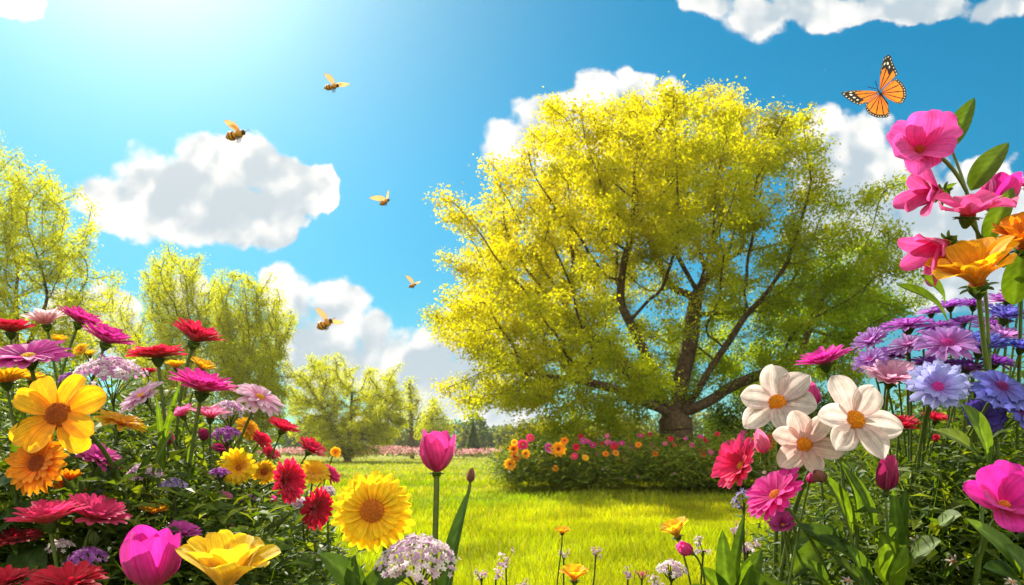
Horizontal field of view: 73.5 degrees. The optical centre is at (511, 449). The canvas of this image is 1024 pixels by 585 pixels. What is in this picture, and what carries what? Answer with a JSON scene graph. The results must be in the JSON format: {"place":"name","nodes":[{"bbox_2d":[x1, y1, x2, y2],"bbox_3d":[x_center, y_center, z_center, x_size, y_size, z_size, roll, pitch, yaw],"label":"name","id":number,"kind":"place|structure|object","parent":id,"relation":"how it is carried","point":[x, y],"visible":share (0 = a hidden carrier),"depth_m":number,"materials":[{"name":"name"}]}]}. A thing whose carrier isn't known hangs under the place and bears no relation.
{"place":"outdoors","nodes":[
{"label":"outdoors","id":0,"kind":"place"},
{"bbox_2d":[0,0,1023,449],"label":"sky","id":1,"kind":"structure","parent":0,"point":[129,102],"materials":[{"name":"blue"}]},
{"bbox_2d":[251,453,846,584],"bbox_3d":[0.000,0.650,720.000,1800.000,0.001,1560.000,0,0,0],"label":"ground","id":2,"kind":"structure","parent":0,"point":[284,457],"depth_m":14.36,"materials":[{"name":"green plant"}]},
{"bbox_2d":[0,564,35,584],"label":"daisy","id":3,"kind":"object","parent":2,"relation":"on","point":[9,575],"visible":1,"depth_m":0.91,"materials":[{"name":"red plant"}]},
{"bbox_2d":[0,367,36,544],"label":"daisy","id":4,"kind":"object","parent":2,"relation":"on","point":[8,376],"visible":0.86,"depth_m":1.11,"materials":[{"name":"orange plant"}]},
{"bbox_2d":[0,318,37,405],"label":"daisy","id":5,"kind":"object","parent":2,"relation":"on","point":[10,327],"visible":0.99,"depth_m":1.64,"materials":[{"name":"red plant"}]},
{"bbox_2d":[0,527,44,584],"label":"daisy","id":6,"kind":"object","parent":2,"relation":"on","point":[13,538],"visible":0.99,"depth_m":1.00,"materials":[{"name":"red plant"}]},
{"bbox_2d":[0,413,71,581],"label":"leafy plant","id":7,"kind":"object","parent":2,"relation":"on","point":[29,556],"visible":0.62,"depth_m":0.99,"materials":[{"name":"green plant"}]},
{"bbox_2d":[19,307,65,385],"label":"daisy","id":8,"kind":"object","parent":2,"relation":"on","point":[46,318],"visible":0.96,"depth_m":1.74,"materials":[{"name":"pink plant"}]},
{"bbox_2d":[4,499,89,567],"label":"daisy","id":9,"kind":"object","parent":2,"relation":"on","point":[47,515],"visible":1,"depth_m":0.94,"materials":[{"name":"red plant"}]},
{"bbox_2d":[0,339,96,545],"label":"daisy","id":10,"kind":"object","parent":2,"relation":"on","point":[31,355],"visible":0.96,"depth_m":1.09,"materials":[{"name":"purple plant"}]},
{"bbox_2d":[5,435,103,584],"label":"daisy","id":11,"kind":"object","parent":2,"relation":"on","point":[30,473],"visible":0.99,"depth_m":0.96,"materials":[{"name":"orange plant"}]},
{"bbox_2d":[44,539,74,566],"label":"floret cluster plant","id":12,"kind":"object","parent":2,"relation":"on","point":[61,544],"visible":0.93,"depth_m":0.98,"materials":[{"name":"white plant"}]},
{"bbox_2d":[0,130,126,413],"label":"leafy tree","id":13,"kind":"object","parent":2,"relation":"on","point":[14,214],"visible":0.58,"depth_m":14.20,"materials":[{"name":"yellow plant"}]},
{"bbox_2d":[22,560,109,584],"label":"daisy","id":14,"kind":"object","parent":2,"relation":"on","point":[80,573],"visible":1,"depth_m":0.88,"materials":[{"name":"red plant"}]},
{"bbox_2d":[8,374,134,528],"bbox_3d":[-0.646,0.271,1.100,0.125,0.759,0.297,0,0,0],"label":"yellow flower","id":15,"kind":"object","parent":2,"relation":"on","point":[69,406],"visible":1,"depth_m":0.97,"materials":[{"name":"yellow plant"}]},
{"bbox_2d":[57,305,103,390],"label":"daisy","id":16,"kind":"object","parent":2,"relation":"on","point":[79,315],"visible":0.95,"depth_m":1.65,"materials":[{"name":"pink plant"}]},
{"bbox_2d":[63,546,108,565],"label":"floret cluster plant","id":17,"kind":"object","parent":2,"relation":"on","point":[94,551],"visible":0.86,"depth_m":0.94,"materials":[{"name":"purple plant"}]},
{"bbox_2d":[74,443,121,548],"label":"daisy","id":18,"kind":"object","parent":2,"relation":"on","point":[94,455],"visible":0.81,"depth_m":1.12,"materials":[{"name":"pink plant"}]},
{"bbox_2d":[68,493,132,558],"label":"daisy","id":19,"kind":"object","parent":2,"relation":"on","point":[98,511],"visible":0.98,"depth_m":1.00,"materials":[{"name":"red plant"}]},
{"bbox_2d":[68,322,136,467],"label":"daisy","id":20,"kind":"object","parent":2,"relation":"on","point":[106,335],"visible":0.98,"depth_m":1.44,"materials":[{"name":"pink plant"}]},
{"bbox_2d":[68,409,147,533],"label":"daisy","id":21,"kind":"object","parent":2,"relation":"on","point":[120,421],"visible":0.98,"depth_m":1.29,"materials":[{"name":"orange plant"}]},
{"bbox_2d":[72,353,148,468],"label":"floret cluster plant","id":22,"kind":"object","parent":2,"relation":"on","point":[106,365],"visible":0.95,"depth_m":1.43,"materials":[{"name":"pink plant"}]},
{"bbox_2d":[92,381,179,526],"bbox_3d":[-0.619,0.270,1.125,0.173,0.760,0.055,0,0,0],"label":"leafy plant","id":23,"kind":"object","parent":2,"relation":"on","point":[163,435],"visible":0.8,"depth_m":1.11,"materials":[{"name":"green plant"}]},
{"bbox_2d":[126,464,164,526],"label":"floret cluster plant","id":24,"kind":"object","parent":2,"relation":"on","point":[135,469],"visible":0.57,"depth_m":1.14,"materials":[{"name":"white plant"}]},
{"bbox_2d":[119,525,180,584],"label":"tulip","id":25,"kind":"object","parent":2,"relation":"on","point":[148,555],"visible":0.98,"depth_m":0.80,"materials":[{"name":"pink plant"}]},
{"bbox_2d":[125,344,188,477],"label":"daisy","id":26,"kind":"object","parent":2,"relation":"on","point":[156,354],"visible":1,"depth_m":1.34,"materials":[{"name":"red plant"}]},
{"bbox_2d":[102,240,230,442],"bbox_3d":[-11.557,-3.259,23.267,4.129,7.854,6.690,0,0,-31],"label":"leafy tree","id":27,"kind":"object","parent":2,"relation":"on","point":[162,331],"visible":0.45,"depth_m":22.13,"materials":[{"name":"yellow plant"}]},
{"bbox_2d":[119,380,239,524],"bbox_3d":[-0.608,0.261,1.288,0.226,0.779,0.087,0,0,-30],"label":"daisy","id":28,"kind":"object","parent":2,"relation":"on","point":[143,395],"visible":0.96,"depth_m":1.25,"materials":[{"name":"pink plant"}]},
{"bbox_2d":[0,359,367,584],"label":"bed foliage","id":29,"kind":"object","parent":2,"relation":"on","point":[296,563],"visible":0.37,"depth_m":1.18,"materials":[{"name":"green plant"}]},
{"bbox_2d":[168,520,202,580],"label":"daisy","id":30,"kind":"object","parent":2,"relation":"on","point":[186,528],"visible":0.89,"depth_m":1.05,"materials":[{"name":"purple plant"}]},
{"bbox_2d":[171,317,224,460],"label":"daisy","id":31,"kind":"object","parent":2,"relation":"on","point":[196,332],"visible":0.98,"depth_m":1.49,"materials":[{"name":"red plant"}]},
{"bbox_2d":[178,356,217,449],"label":"daisy","id":32,"kind":"object","parent":2,"relation":"on","point":[201,364],"visible":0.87,"depth_m":1.66,"materials":[{"name":"yellow plant"}]},
{"bbox_2d":[168,367,237,571],"bbox_3d":[-0.562,0.252,1.202,0.156,0.797,0.116,0,0,16],"label":"daisy","id":33,"kind":"object","parent":2,"relation":"on","point":[203,383],"visible":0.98,"depth_m":1.20,"materials":[{"name":"pink plant"}]},
{"bbox_2d":[190,405,229,482],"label":"daisy","id":34,"kind":"object","parent":2,"relation":"on","point":[210,413],"visible":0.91,"depth_m":1.38,"materials":[{"name":"pink plant"}]},
{"bbox_2d":[211,426,242,501],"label":"floret cluster plant","id":35,"kind":"object","parent":2,"relation":"on","point":[231,433],"visible":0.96,"depth_m":1.41,"materials":[{"name":"purple plant"}]},
{"bbox_2d":[175,530,280,584],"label":"bowl flower","id":36,"kind":"object","parent":2,"relation":"on","point":[224,557],"visible":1,"depth_m":0.77,"materials":[{"name":"yellow plant"}]},
{"bbox_2d":[211,399,253,500],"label":"floret cluster plant","id":37,"kind":"object","parent":2,"relation":"on","point":[227,405],"visible":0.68,"depth_m":1.49,"materials":[{"name":"pink plant"}]},
{"bbox_2d":[217,448,258,506],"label":"daisy","id":38,"kind":"object","parent":2,"relation":"on","point":[240,465],"visible":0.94,"depth_m":1.34,"materials":[{"name":"yellow plant"}]},
{"bbox_2d":[186,436,292,525],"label":"leafy plant","id":39,"kind":"object","parent":2,"relation":"on","point":[245,521],"visible":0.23,"depth_m":1.26,"materials":[{"name":"green plant"}]},
{"bbox_2d":[229,417,259,501],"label":"daisy","id":40,"kind":"object","parent":2,"relation":"on","point":[252,427],"visible":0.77,"depth_m":1.59,"materials":[{"name":"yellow plant"}]},
{"bbox_2d":[201,267,300,461],"bbox_3d":[-7.858,-2.514,20.767,2.843,6.360,5.825,0,0,-23],"label":"leafy tree","id":41,"kind":"object","parent":2,"relation":"on","point":[238,363],"visible":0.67,"depth_m":20.06,"materials":[{"name":"yellow plant"}]},
{"bbox_2d":[224,383,285,523],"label":"daisy","id":42,"kind":"object","parent":2,"relation":"on","point":[255,397],"visible":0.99,"depth_m":1.34,"materials":[{"name":"pink plant"}]},
{"bbox_2d":[252,459,276,511],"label":"daisy","id":43,"kind":"object","parent":2,"relation":"on","point":[264,470],"visible":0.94,"depth_m":1.42,"materials":[{"name":"yellow plant"}]},
{"bbox_2d":[236,457,305,523],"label":"daisy","id":44,"kind":"object","parent":2,"relation":"on","point":[289,476],"visible":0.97,"depth_m":1.30,"materials":[{"name":"red plant"}]},
{"bbox_2d":[256,416,300,522],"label":"daisy","id":45,"kind":"object","parent":2,"relation":"on","point":[283,426],"visible":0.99,"depth_m":1.55,"materials":[{"name":"red plant"}]},
{"bbox_2d":[265,486,333,567],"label":"daisy","id":46,"kind":"object","parent":2,"relation":"on","point":[316,509],"visible":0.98,"depth_m":1.28,"materials":[{"name":"red plant"}]},
{"bbox_2d":[288,436,326,527],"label":"daisy","id":47,"kind":"object","parent":2,"relation":"on","point":[311,445],"visible":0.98,"depth_m":1.50,"materials":[{"name":"red plant"}]},
{"bbox_2d":[300,460,330,540],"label":"daisy","id":48,"kind":"object","parent":2,"relation":"on","point":[316,471],"visible":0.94,"depth_m":1.45,"materials":[{"name":"yellow plant"}]},
{"bbox_2d":[278,350,414,461],"bbox_3d":[-8.810,-2.392,36.128,8.535,6.201,6.373,0,0,18],"label":"leafy tree","id":49,"kind":"object","parent":2,"relation":"on","point":[371,424],"visible":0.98,"depth_m":35.38,"materials":[{"name":"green plant"}]},
{"bbox_2d":[199,444,500,459],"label":"wildflowers","id":50,"kind":"object","parent":2,"relation":"on","point":[402,451],"visible":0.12,"depth_m":39.47,"materials":[{"name":"pink plant"}]},
{"bbox_2d":[319,469,415,584],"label":"sunflower","id":51,"kind":"object","parent":2,"relation":"on","point":[373,510],"visible":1,"depth_m":0.92,"materials":[{"name":"yellow plant"}]},
{"bbox_2d":[397,375,426,458],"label":"slender tree","id":52,"kind":"object","parent":2,"relation":"on","point":[410,388],"visible":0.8,"depth_m":45.80,"materials":[{"name":"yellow plant"}]},
{"bbox_2d":[373,533,461,584],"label":"floret cluster plant","id":53,"kind":"object","parent":2,"relation":"on","point":[412,543],"visible":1,"depth_m":0.83,"materials":[{"name":"white plant"}]},
{"bbox_2d":[414,396,457,442],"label":"slender tree","id":54,"kind":"object","parent":2,"relation":"on","point":[433,413],"visible":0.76,"depth_m":49.42,"materials":[{"name":"yellow plant"}]},
{"bbox_2d":[419,429,455,584],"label":"tulip","id":55,"kind":"object","parent":2,"relation":"on","point":[436,449],"visible":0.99,"depth_m":0.99,"materials":[{"name":"pink plant"}]},
{"bbox_2d":[437,467,474,584],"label":"tulip bud","id":56,"kind":"object","parent":2,"relation":"on","point":[453,537],"visible":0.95,"depth_m":0.99,"materials":[{"name":"green plant"}]},
{"bbox_2d":[487,412,657,454],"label":"bush","id":57,"kind":"object","parent":2,"relation":"on","point":[591,435],"visible":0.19,"depth_m":14.36,"materials":[{"name":"green plant"}]},
{"bbox_2d":[559,563,587,584],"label":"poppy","id":58,"kind":"object","parent":2,"relation":"on","point":[573,572],"visible":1,"depth_m":1.20,"materials":[{"name":"orange plant"}]},
{"bbox_2d":[147,401,1006,452],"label":"woodland","id":59,"kind":"object","parent":2,"relation":"on","point":[488,437],"visible":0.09,"depth_m":90.77,"materials":[{"name":"green plant"}]},
{"bbox_2d":[655,558,688,584],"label":"floret cluster plant","id":60,"kind":"object","parent":2,"relation":"on","point":[677,570],"visible":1,"depth_m":1.19,"materials":[{"name":"white plant"}]},
{"bbox_2d":[659,516,690,584],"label":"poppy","id":61,"kind":"object","parent":2,"relation":"on","point":[674,526],"visible":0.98,"depth_m":1.25,"materials":[{"name":"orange plant"}]},
{"bbox_2d":[416,71,942,482],"bbox_3d":[3.195,-3.669,13.048,10.473,8.651,7.958,0,0,0],"label":"spreading tree","id":62,"kind":"object","parent":2,"relation":"on","point":[663,227],"visible":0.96,"depth_m":11.41,"materials":[{"name":"yellow plant"}]},
{"bbox_2d":[676,541,705,584],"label":"flower bud","id":63,"kind":"object","parent":2,"relation":"on","point":[683,548],"visible":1,"depth_m":1.14,"materials":[{"name":"pink plant"}]},
{"bbox_2d":[474,419,920,491],"bbox_3d":[4.059,0.062,10.937,9.396,1.145,3.436,0,0,0],"label":"bed foliage","id":64,"kind":"object","parent":2,"relation":"on","point":[537,465],"visible":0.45,"depth_m":9.86,"materials":[{"name":"green plant"}]},
{"bbox_2d":[691,513,772,584],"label":"leafy plant","id":65,"kind":"object","parent":2,"relation":"on","point":[729,570],"visible":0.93,"depth_m":1.21,"materials":[{"name":"green plant"}]},
{"bbox_2d":[711,435,807,580],"bbox_3d":[0.459,0.314,1.132,0.296,0.673,0.088,0,0,-28],"label":"daisy","id":66,"kind":"object","parent":2,"relation":"on","point":[734,460],"visible":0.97,"depth_m":1.08,"materials":[{"name":"pink plant"}]},
{"bbox_2d":[693,381,831,442],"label":"bush","id":67,"kind":"object","parent":2,"relation":"on","point":[720,416],"visible":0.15,"depth_m":14.57,"materials":[{"name":"green plant"}]},
{"bbox_2d":[740,364,816,583],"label":"anemone","id":68,"kind":"object","parent":2,"relation":"on","point":[778,395],"visible":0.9,"depth_m":1.05,"materials":[{"name":"white plant"}]},
{"bbox_2d":[759,510,799,584],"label":"daisy","id":69,"kind":"object","parent":2,"relation":"on","point":[780,521],"visible":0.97,"depth_m":1.00,"materials":[{"name":"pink plant"}]},
{"bbox_2d":[746,467,828,572],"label":"daisy","id":70,"kind":"object","parent":2,"relation":"on","point":[771,493],"visible":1,"depth_m":0.96,"materials":[{"name":"pink plant"}]},
{"bbox_2d":[753,428,835,584],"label":"flower bud","id":71,"kind":"object","parent":2,"relation":"on","point":[806,551],"visible":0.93,"depth_m":1.00,"materials":[{"name":"pink plant"}]},
{"bbox_2d":[788,473,813,584],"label":"flower bud","id":72,"kind":"object","parent":2,"relation":"on","point":[809,479],"visible":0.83,"depth_m":0.99,"materials":[{"name":"green plant"}]},
{"bbox_2d":[772,410,844,562],"bbox_3d":[0.423,0.297,1.071,0.103,0.707,0.235,0,0,0],"label":"anemone","id":73,"kind":"object","parent":2,"relation":"on","point":[801,438],"visible":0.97,"depth_m":0.97,"materials":[{"name":"white plant"}]},
{"bbox_2d":[794,344,852,535],"bbox_3d":[0.571,0.236,1.183,0.204,0.828,0.089,0,0,-35],"label":"daisy","id":74,"kind":"object","parent":2,"relation":"on","point":[822,357],"visible":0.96,"depth_m":1.15,"materials":[{"name":"pink plant"}]},
{"bbox_2d":[807,381,851,578],"bbox_3d":[0.525,0.270,1.173,0.117,0.761,0.172,0,0,0],"label":"flower bud","id":75,"kind":"object","parent":2,"relation":"on","point":[813,389],"visible":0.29,"depth_m":1.10,"materials":[{"name":"pink plant"}]},
{"bbox_2d":[796,458,878,584],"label":"leafy plant","id":76,"kind":"object","parent":2,"relation":"on","point":[830,537],"visible":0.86,"depth_m":0.98,"materials":[{"name":"green plant"}]},
{"bbox_2d":[813,469,865,584],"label":"flower bud","id":77,"kind":"object","parent":2,"relation":"on","point":[820,476],"visible":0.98,"depth_m":0.96,"materials":[{"name":"green plant"}]},
{"bbox_2d":[778,375,903,581],"bbox_3d":[0.459,0.275,1.059,0.119,0.752,0.342,0,0,0],"label":"anemone","id":78,"kind":"object","parent":2,"relation":"on","point":[852,415],"visible":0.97,"depth_m":0.92,"materials":[{"name":"white plant"}]},
{"bbox_2d":[704,348,1023,584],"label":"bed foliage","id":79,"kind":"object","parent":2,"relation":"on","point":[864,465],"visible":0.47,"depth_m":1.08,"materials":[{"name":"green plant"}]},
{"bbox_2d":[849,326,901,464],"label":"aster","id":80,"kind":"object","parent":2,"relation":"on","point":[871,337],"visible":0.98,"depth_m":1.22,"materials":[{"name":"purple plant"}]},
{"bbox_2d":[846,488,911,584],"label":"leafy plant","id":81,"kind":"object","parent":2,"relation":"on","point":[893,557],"visible":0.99,"depth_m":0.88,"materials":[{"name":"green plant"}]},
{"bbox_2d":[860,358,914,411],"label":"daisy","id":82,"kind":"object","parent":2,"relation":"on","point":[890,373],"visible":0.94,"depth_m":1.12,"materials":[{"name":"pink plant"}]},
{"bbox_2d":[876,454,898,584],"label":"tulip","id":83,"kind":"object","parent":2,"relation":"on","point":[887,475],"visible":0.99,"depth_m":0.89,"materials":[{"name":"pink plant"}]},
{"bbox_2d":[850,347,943,498],"bbox_3d":[0.671,0.238,1.197,0.218,0.824,0.077,0,0,-36],"label":"aster","id":84,"kind":"object","parent":2,"relation":"on","point":[872,355],"visible":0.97,"depth_m":1.15,"materials":[{"name":"purple plant"}]},
{"bbox_2d":[885,333,929,513],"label":"aster","id":85,"kind":"object","parent":2,"relation":"on","point":[904,344],"visible":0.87,"depth_m":1.14,"materials":[{"name":"purple plant"}]},
{"bbox_2d":[877,315,944,492],"bbox_3d":[0.728,0.207,1.206,0.171,0.885,0.100,0,0,-11],"label":"aster","id":86,"kind":"object","parent":2,"relation":"on","point":[907,326],"visible":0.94,"depth_m":1.20,"materials":[{"name":"purple plant"}]},
{"bbox_2d":[893,414,928,581],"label":"daisy","id":87,"kind":"object","parent":2,"relation":"on","point":[906,421],"visible":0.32,"depth_m":1.11,"materials":[{"name":"red plant"}]},
{"bbox_2d":[909,354,956,515],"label":"aster","id":88,"kind":"object","parent":2,"relation":"on","point":[920,360],"visible":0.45,"depth_m":1.13,"materials":[{"name":"purple plant"}]},
{"bbox_2d":[904,358,973,580],"bbox_3d":[0.613,0.259,1.053,0.090,0.783,0.210,0,0,5],"label":"aster","id":89,"kind":"object","parent":2,"relation":"on","point":[936,384],"visible":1,"depth_m":0.98,"materials":[{"name":"purple plant"}]},
{"bbox_2d":[908,326,981,517],"bbox_3d":[0.675,0.227,1.132,0.100,0.846,0.220,0,0,0],"label":"aster","id":90,"kind":"object","parent":2,"relation":"on","point":[956,342],"visible":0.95,"depth_m":1.06,"materials":[{"name":"purple plant"}]},
{"bbox_2d":[915,357,983,564],"bbox_3d":[0.702,0.250,1.133,0.071,0.800,0.149,0,0,-32],"label":"aster","id":91,"kind":"object","parent":2,"relation":"on","point":[968,366],"visible":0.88,"depth_m":1.10,"materials":[{"name":"purple plant"}]},
{"bbox_2d":[929,297,971,453],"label":"aster","id":92,"kind":"object","parent":2,"relation":"on","point":[950,305],"visible":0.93,"depth_m":1.29,"materials":[{"name":"purple plant"}]},
{"bbox_2d":[910,404,992,581],"bbox_3d":[0.620,0.294,0.956,0.127,0.712,0.058,0,0,0],"label":"leafy plant","id":93,"kind":"object","parent":2,"relation":"on","point":[926,545],"visible":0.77,"depth_m":0.95,"materials":[{"name":"green plant"}]},
{"bbox_2d":[886,97,1023,579],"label":"pink flower spray","id":94,"kind":"object","parent":2,"relation":"on","point":[922,143],"visible":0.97,"depth_m":1.00,"materials":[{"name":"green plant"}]},
{"bbox_2d":[923,235,1023,577],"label":"layered flower","id":95,"kind":"object","parent":2,"relation":"on","point":[973,262],"visible":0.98,"depth_m":0.97,"materials":[{"name":"orange plant"}]},
{"bbox_2d":[940,398,1008,529],"bbox_3d":[0.728,0.284,1.103,0.072,0.731,0.228,0,0,21],"label":"aster","id":96,"kind":"object","parent":2,"relation":"on","point":[997,419],"visible":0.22,"depth_m":1.01,"materials":[{"name":"purple plant"}]},
{"bbox_2d":[930,303,1023,508],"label":"aster","id":97,"kind":"object","parent":2,"relation":"on","point":[1004,314],"visible":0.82,"depth_m":1.16,"materials":[{"name":"purple plant"}]},
{"bbox_2d":[937,460,1023,584],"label":"cosmos","id":98,"kind":"object","parent":2,"relation":"on","point":[997,487],"visible":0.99,"depth_m":0.84,"materials":[{"name":"pink plant"}]},
{"bbox_2d":[949,354,1018,528],"bbox_3d":[0.769,0.246,1.146,0.075,0.808,0.166,0,0,-7],"label":"aster","id":99,"kind":"object","parent":2,"relation":"on","point":[997,360],"visible":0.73,"depth_m":1.09,"materials":[{"name":"purple plant"}]},
{"bbox_2d":[953,329,1015,546],"bbox_3d":[0.737,0.228,1.111,0.092,0.844,0.161,0,0,0],"label":"aster","id":100,"kind":"object","parent":2,"relation":"on","point":[995,341],"visible":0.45,"depth_m":1.08,"materials":[{"name":"purple plant"}]},
{"bbox_2d":[949,369,1023,584],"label":"aster","id":101,"kind":"object","parent":2,"relation":"on","point":[995,389],"visible":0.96,"depth_m":0.96,"materials":[{"name":"blue plant"}]},
{"bbox_2d":[962,324,1023,494],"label":"aster","id":102,"kind":"object","parent":2,"relation":"on","point":[1006,331],"visible":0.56,"depth_m":1.14,"materials":[{"name":"purple plant"}]},
{"bbox_2d":[965,518,1023,584],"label":"leafy plant","id":103,"kind":"object","parent":2,"relation":"on","point":[1009,549],"visible":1,"depth_m":0.76,"materials":[{"name":"green plant"}]},
{"bbox_2d":[976,338,1023,550],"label":"aster","id":104,"kind":"object","parent":2,"relation":"on","point":[1019,346],"visible":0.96,"depth_m":1.05,"materials":[{"name":"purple plant"}]},
{"bbox_2d":[991,212,1023,541],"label":"layered flower","id":105,"kind":"object","parent":2,"relation":"on","point":[1013,224],"visible":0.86,"depth_m":1.00,"materials":[{"name":"orange plant"}]},
{"bbox_2d":[452,481,758,584],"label":"tall grass","id":106,"kind":"structure","parent":0,"point":[609,578],"depth_m":2.52,"materials":[{"name":"green plant"}]},
{"bbox_2d":[841,55,905,117],"bbox_3d":[0.591,-0.596,1.114,0.124,0.119,0.022,0,0,-22],"label":"butterfly","id":107,"kind":"object","parent":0,"point":[894,90],"visible":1,"depth_m":1.12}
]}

